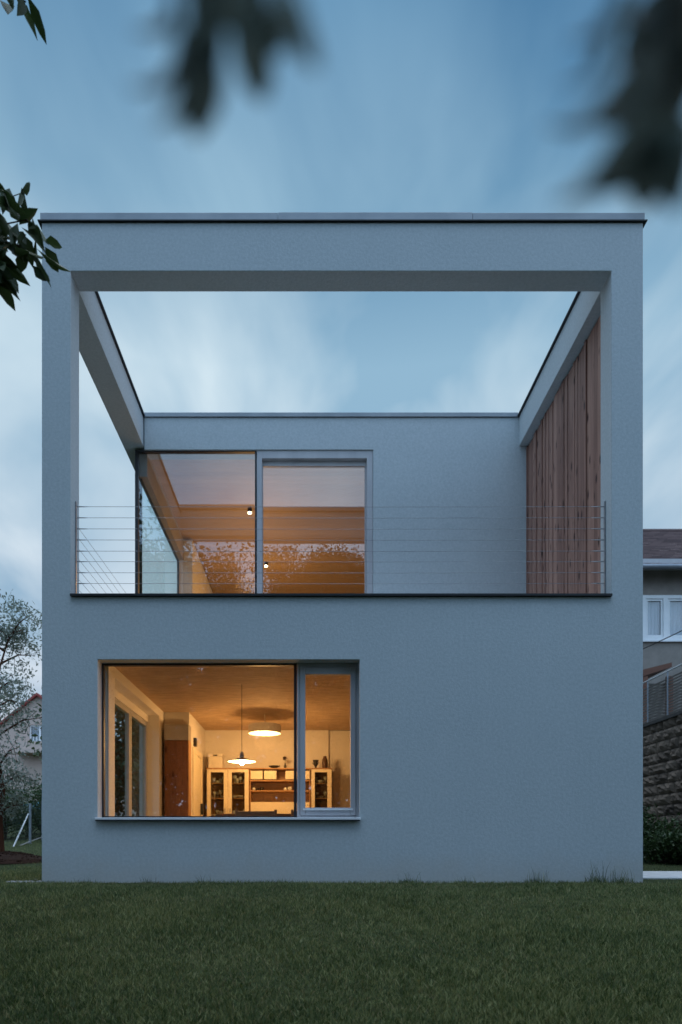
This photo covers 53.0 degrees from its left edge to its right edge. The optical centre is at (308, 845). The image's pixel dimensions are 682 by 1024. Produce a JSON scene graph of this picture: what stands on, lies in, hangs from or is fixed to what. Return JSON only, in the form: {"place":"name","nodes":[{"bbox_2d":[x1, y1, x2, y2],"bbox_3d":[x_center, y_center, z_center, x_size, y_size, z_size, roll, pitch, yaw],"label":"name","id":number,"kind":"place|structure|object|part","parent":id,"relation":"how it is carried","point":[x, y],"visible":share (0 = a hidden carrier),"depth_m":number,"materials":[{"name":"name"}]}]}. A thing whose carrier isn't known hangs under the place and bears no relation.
{"place":"outdoors","nodes":[
{"label":"outdoors","id":0,"kind":"place"},
{"bbox_2d":[0,825,681,1023],"bbox_3d":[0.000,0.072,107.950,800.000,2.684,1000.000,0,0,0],"label":"lawn","id":1,"kind":"structure","parent":0,"point":[664,867],"depth_m":4.34,"materials":[{"name":"plant"}]},
{"bbox_2d":[3,780,37,839],"bbox_3d":[-10.367,-1.373,22.596,2.930,2.487,3.494,0,0,0],"label":"shrub","id":2,"kind":"object","parent":1,"relation":"on","point":[5,827],"visible":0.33,"depth_m":22.56,"materials":[{"name":"green plant"}]},
{"bbox_2d":[0,851,41,863],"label":"mulch","id":3,"kind":"object","parent":1,"relation":"on","point":[10,857],"visible":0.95,"depth_m":13.15,"materials":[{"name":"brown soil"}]},
{"bbox_2d":[0,589,41,851],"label":"young tree","id":4,"kind":"object","parent":1,"relation":"on","point":[9,633],"visible":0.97,"depth_m":13.57,"materials":[{"name":"green plant"}]},
{"bbox_2d":[3,764,40,835],"bbox_3d":[-10.769,-1.544,21.964,3.598,2.931,3.667,0,0,41],"label":"shrub","id":5,"kind":"object","parent":1,"relation":"on","point":[18,801],"visible":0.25,"depth_m":22.17,"materials":[{"name":"green plant"}]},
{"bbox_2d":[3,778,41,837],"bbox_3d":[-9.782,-1.327,24.163,3.602,2.262,3.739,0,0,31],"label":"shrub","id":6,"kind":"object","parent":1,"relation":"on","point":[27,830],"visible":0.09,"depth_m":23.89,"materials":[{"name":"green plant"}]},
{"bbox_2d":[4,801,41,845],"bbox_3d":[-8.159,-0.573,20.947,0.925,2.458,8.133,0,0,7],"label":"wire fence","id":7,"kind":"object","parent":1,"relation":"on","point":[29,821],"visible":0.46,"depth_m":19.98,"materials":[{"name":"metal"}]},
{"bbox_2d":[6,784,41,835],"bbox_3d":[-8.752,-1.250,22.908,3.275,2.185,3.217,0,0,45],"label":"shrub","id":8,"kind":"object","parent":1,"relation":"on","point":[34,809],"visible":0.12,"depth_m":22.42,"materials":[{"name":"green plant"}]},
{"bbox_2d":[13,773,41,821],"bbox_3d":[-8.499,-1.541,24.181,3.555,2.655,3.838,0,0,0],"label":"shrub","id":9,"kind":"object","parent":1,"relation":"on","point":[39,799],"visible":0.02,"depth_m":23.22,"materials":[{"name":"green plant"}]},
{"bbox_2d":[0,0,70,310],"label":"overhanging tree","id":10,"kind":"object","parent":1,"relation":"on","point":[23,250],"visible":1,"depth_m":3.29,"materials":[{"name":"green plant"}]},
{"bbox_2d":[0,692,135,815],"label":"gabled house","id":11,"kind":"structure","parent":1,"relation":"on","point":[31,761],"depth_m":45.00,"materials":[{"name":"beige tile"}]},
{"bbox_2d":[30,725,41,740],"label":"window","id":12,"kind":"structure","parent":11,"relation":"in","point":[31,726],"depth_m":45.10,"materials":[{"name":"white plastic"}]},
{"bbox_2d":[18,688,138,815],"bbox_3d":[-6.216,-4.002,23.917,6.039,7.684,6.021,0,0,18],"label":"garden tree","id":13,"kind":"object","parent":1,"relation":"on","point":[119,766],"visible":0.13,"depth_m":22.91,"materials":[{"name":"green plant"}]},
{"bbox_2d":[7,879,640,882],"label":"gravel","id":14,"kind":"structure","parent":1,"relation":"on","point":[181,882],"depth_m":7.92,"materials":[{"name":"grey gravel"}]},
{"bbox_2d":[37,212,647,882],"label":"modern house","id":15,"kind":"structure","parent":1,"relation":"on","point":[421,638],"depth_m":7.95,"materials":[{"name":"paint"}]},
{"bbox_2d":[115,699,129,815],"bbox_3d":[-2.640,-0.840,9.248,0.060,2.280,1.465,0,0,0],"label":"window","id":16,"kind":"structure","parent":15,"relation":"in","point":[119,705],"depth_m":9.91,"materials":[{"name":"grey paint"}]},
{"bbox_2d":[130,710,146,815],"bbox_3d":[-2.640,-0.840,10.505,0.060,2.280,1.030,0,0,0],"label":"window","id":17,"kind":"structure","parent":15,"relation":"in","point":[135,717],"depth_m":10.95,"materials":[{"name":"grey paint"}]},
{"bbox_2d":[140,479,178,592],"bbox_3d":[-2.860,-4.397,13.280,0.040,3.685,3.320,0,0,0],"label":"window","id":18,"kind":"structure","parent":15,"relation":"in","point":[141,481],"depth_m":11.84,"materials":[{"name":"metal"}]},
{"bbox_2d":[164,724,190,815],"bbox_3d":[-2.163,-0.822,11.268,0.395,2.302,0.243,0,0,0],"label":"door frame","id":19,"kind":"object","parent":15,"relation":"on","point":[177,738],"visible":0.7,"depth_m":11.15,"materials":[{"name":"brown wood"}]},
{"bbox_2d":[165,741,187,815],"bbox_3d":[-2.164,-0.716,11.158,0.383,1.989,0.021,0,0,0],"label":"door","id":20,"kind":"structure","parent":19,"relation":"in","point":[176,752],"depth_m":11.15,"materials":[{"name":"red wood"}]},
{"bbox_2d":[135,450,256,592],"bbox_3d":[-1.900,-4.603,11.540,2.045,4.087,0.140,0,0,0],"label":"window","id":21,"kind":"structure","parent":15,"relation":"in","point":[137,479],"depth_m":11.47,"materials":[{"name":"metal"}]},
{"bbox_2d":[192,747,202,815],"bbox_3d":[-1.964,-0.677,12.170,0.068,2.005,1.000,0,0,0],"label":"interior door","id":22,"kind":"structure","parent":15,"relation":"in","point":[197,758],"depth_m":12.15,"materials":[{"name":"beige paint"}]},
{"bbox_2d":[102,663,296,816],"bbox_3d":[-1.309,-1.245,8.145,2.329,1.859,0.060,0,0,0],"label":"window","id":23,"kind":"structure","parent":15,"relation":"in","point":[104,665],"depth_m":8.11,"materials":[{"name":"metal"}]},
{"bbox_2d":[206,768,249,815],"bbox_3d":[-1.514,-0.557,12.950,0.810,1.772,0.450,0,0,0],"label":"display cabinet","id":24,"kind":"object","parent":15,"relation":"on","point":[228,803],"visible":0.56,"depth_m":12.79,"materials":[{"name":"brown wood"}]},
{"bbox_2d":[208,754,223,767],"bbox_3d":[-1.754,-1.581,12.914,0.271,0.273,0.282,0,0,0],"label":"storage box","id":25,"kind":"object","parent":24,"relation":"on","point":[215,760],"visible":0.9,"depth_m":12.78,"materials":[{"name":"cardboard"}]},
{"bbox_3d":[-1.711,-0.575,12.747,0.387,1.688,0.045,0,0,0],"label":"door","id":26,"kind":"part","parent":24,"relation":"part of","materials":[{"name":"beige paint"}]},
{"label":"door","id":27,"kind":"part","parent":24,"relation":"part of","materials":[{"name":"beige paint"}]},
{"bbox_2d":[227,751,255,764],"bbox_3d":[-0.923,-1.662,9.400,0.400,1.116,0.400,0,0,0],"label":"pendant lamp","id":28,"kind":"object","parent":15,"relation":"hanging from","point":[241,760],"visible":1,"depth_m":9.37,"materials":[{"name":"white"}]},
{"bbox_2d":[216,814,290,815],"bbox_3d":[-0.450,-0.048,9.610,1.600,0.754,0.880,0,0,0],"label":"dining table","id":29,"kind":"object","parent":15,"relation":"on","point":[234,814],"visible":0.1,"depth_m":9.17,"materials":[{"name":"brown wood"}]},
{"bbox_2d":[235,810,276,815],"bbox_3d":[-0.685,-0.067,9.036,0.549,0.791,0.468,0,0,0],"label":"dining chair","id":30,"kind":"object","parent":15,"relation":"on","point":[255,813],"visible":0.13,"depth_m":8.81,"materials":[{"name":"brown wood"}]},
{"bbox_2d":[248,714,280,735],"bbox_3d":[-0.750,-2.057,11.570,0.550,0.327,0.550,0,0,0],"label":"drum lamp","id":31,"kind":"object","parent":15,"relation":"hanging from","point":[264,728],"visible":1,"depth_m":11.37,"materials":[{"name":"white fabric"}]},
{"bbox_2d":[250,768,309,813],"bbox_3d":[-0.540,-0.557,12.960,1.135,1.772,0.430,0,0,0],"label":"open hutch","id":32,"kind":"object","parent":15,"relation":"on","point":[273,795],"visible":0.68,"depth_m":12.81,"materials":[{"name":"brown wood"}]},
{"bbox_2d":[257,451,372,592],"bbox_3d":[0.100,-4.593,11.525,1.946,4.066,0.130,0,0,0],"label":"terrace door","id":33,"kind":"structure","parent":15,"relation":"in","point":[265,459],"depth_m":11.46,"materials":[{"name":"grey paint"}]},
{"bbox_2d":[311,768,331,807],"bbox_3d":[0.235,-0.557,12.950,0.406,1.772,0.450,0,0,0],"label":"display cabinet","id":34,"kind":"object","parent":15,"relation":"on","point":[321,788],"visible":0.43,"depth_m":12.75,"materials":[{"name":"brown wood"}]},
{"bbox_2d":[312,760,318,767],"bbox_3d":[0.128,-1.527,12.900,0.120,0.165,0.118,0,0,40],"label":"urn","id":35,"kind":"object","parent":34,"relation":"on","point":[315,763],"visible":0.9,"depth_m":12.87,"materials":[{"name":"ceramic"}]},
{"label":"door","id":36,"kind":"part","parent":34,"relation":"part of","materials":[{"name":"beige paint"}]},
{"bbox_2d":[322,756,327,767],"bbox_3d":[0.303,-1.562,12.900,0.112,0.235,0.110,0,0,0],"label":"vase","id":37,"kind":"object","parent":34,"relation":"on","point":[324,762],"visible":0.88,"depth_m":12.86,"materials":[{"name":"brown ceramic"}]},
{"bbox_2d":[297,663,358,816],"bbox_3d":[0.225,-1.238,8.133,0.732,1.844,0.104,0,0,0],"label":"window","id":38,"kind":"structure","parent":15,"relation":"in","point":[308,669],"depth_m":8.09,"materials":[{"name":"grey paint"}]},
{"bbox_2d":[75,501,605,592],"bbox_3d":[0.312,-3.504,9.820,6.468,1.158,3.440,0,0,0],"label":"cable railing","id":39,"kind":"object","parent":15,"relation":"on","point":[76,540],"visible":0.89,"depth_m":8.11,"materials":[{"name":"metal"}]},
{"bbox_2d":[126,0,681,212],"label":"tree","id":40,"kind":"object","parent":1,"relation":"on","point":[638,104],"visible":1,"depth_m":0.21,"materials":[{"name":"green plant"}]},
{"bbox_2d":[398,873,420,882],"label":"grass tuft","id":41,"kind":"object","parent":1,"relation":"on","point":[410,880],"visible":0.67,"depth_m":7.86,"materials":[{"name":"green plant"}]},
{"bbox_2d":[524,869,549,882],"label":"grass tuft","id":42,"kind":"object","parent":1,"relation":"on","point":[537,878],"visible":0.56,"depth_m":7.87,"materials":[{"name":"green plant"}]},
{"bbox_2d":[584,861,612,882],"bbox_3d":[3.399,0.291,7.860,0.448,0.305,0.193,0,0,0],"label":"grass tuft","id":43,"kind":"object","parent":1,"relation":"on","point":[597,880],"visible":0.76,"depth_m":7.87,"materials":[{"name":"green plant"}]},
{"bbox_2d":[608,867,634,882],"bbox_3d":[3.593,0.319,7.878,0.330,0.250,0.232,0,0,28],"label":"grass tuft","id":44,"kind":"object","parent":1,"relation":"on","point":[622,880],"visible":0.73,"depth_m":7.88,"materials":[{"name":"green plant"}]},
{"bbox_2d":[643,789,678,862],"bbox_3d":[6.748,-0.399,13.595,1.165,1.551,1.078,0,0,30],"label":"shrub","id":45,"kind":"object","parent":1,"relation":"on","point":[646,817],"visible":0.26,"depth_m":13.45,"materials":[{"name":"green plant"}]},
{"bbox_2d":[643,529,681,720],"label":"neighbour house","id":46,"kind":"structure","parent":1,"relation":"on","point":[662,583],"depth_m":20.00,"materials":[{"name":"tile"}]},
{"bbox_2d":[643,662,681,722],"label":"porch canopy","id":47,"kind":"object","parent":46,"relation":"attached to","point":[650,672],"visible":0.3,"depth_m":18.42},
{"bbox_2d":[643,595,681,641],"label":"window","id":48,"kind":"structure","parent":46,"relation":"in","point":[664,600],"depth_m":19.99,"materials":[{"name":"white plastic"}]},
{"bbox_2d":[643,710,681,832],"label":"stone wall","id":49,"kind":"structure","parent":1,"relation":"on","point":[662,763],"depth_m":15.18,"materials":[{"name":"grey stone"}]},
{"bbox_2d":[643,664,681,723],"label":"slatted fence","id":50,"kind":"object","parent":49,"relation":"on","point":[648,701],"visible":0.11,"depth_m":15.66,"materials":[{"name":"metal"}]},
{"bbox_2d":[643,825,681,863],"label":"shrub","id":51,"kind":"object","parent":1,"relation":"on","point":[655,850],"visible":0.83,"depth_m":12.87,"materials":[{"name":"green plant"}]},
{"bbox_2d":[643,812,681,861],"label":"shrub","id":52,"kind":"object","parent":1,"relation":"on","point":[670,823],"visible":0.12,"depth_m":13.40,"materials":[{"name":"green plant"}]},
{"bbox_2d":[643,630,681,648],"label":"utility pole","id":53,"kind":"object","parent":1,"relation":"on","point":[662,639],"visible":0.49,"depth_m":17.33,"materials":[{"name":"metal"}]},
{"bbox_2d":[655,819,681,863],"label":"shrub","id":54,"kind":"object","parent":1,"relation":"on","point":[672,838],"visible":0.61,"depth_m":12.67,"materials":[{"name":"green plant"}]},
{"bbox_2d":[0,0,681,739],"label":"sky","id":55,"kind":"structure","parent":0,"point":[408,105],"materials":[{"name":"blue"}]},
{"bbox_2d":[643,871,681,878],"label":"path","id":56,"kind":"structure","parent":0,"point":[662,874],"depth_m":9.76,"materials":[{"name":"concrete"}]}
]}

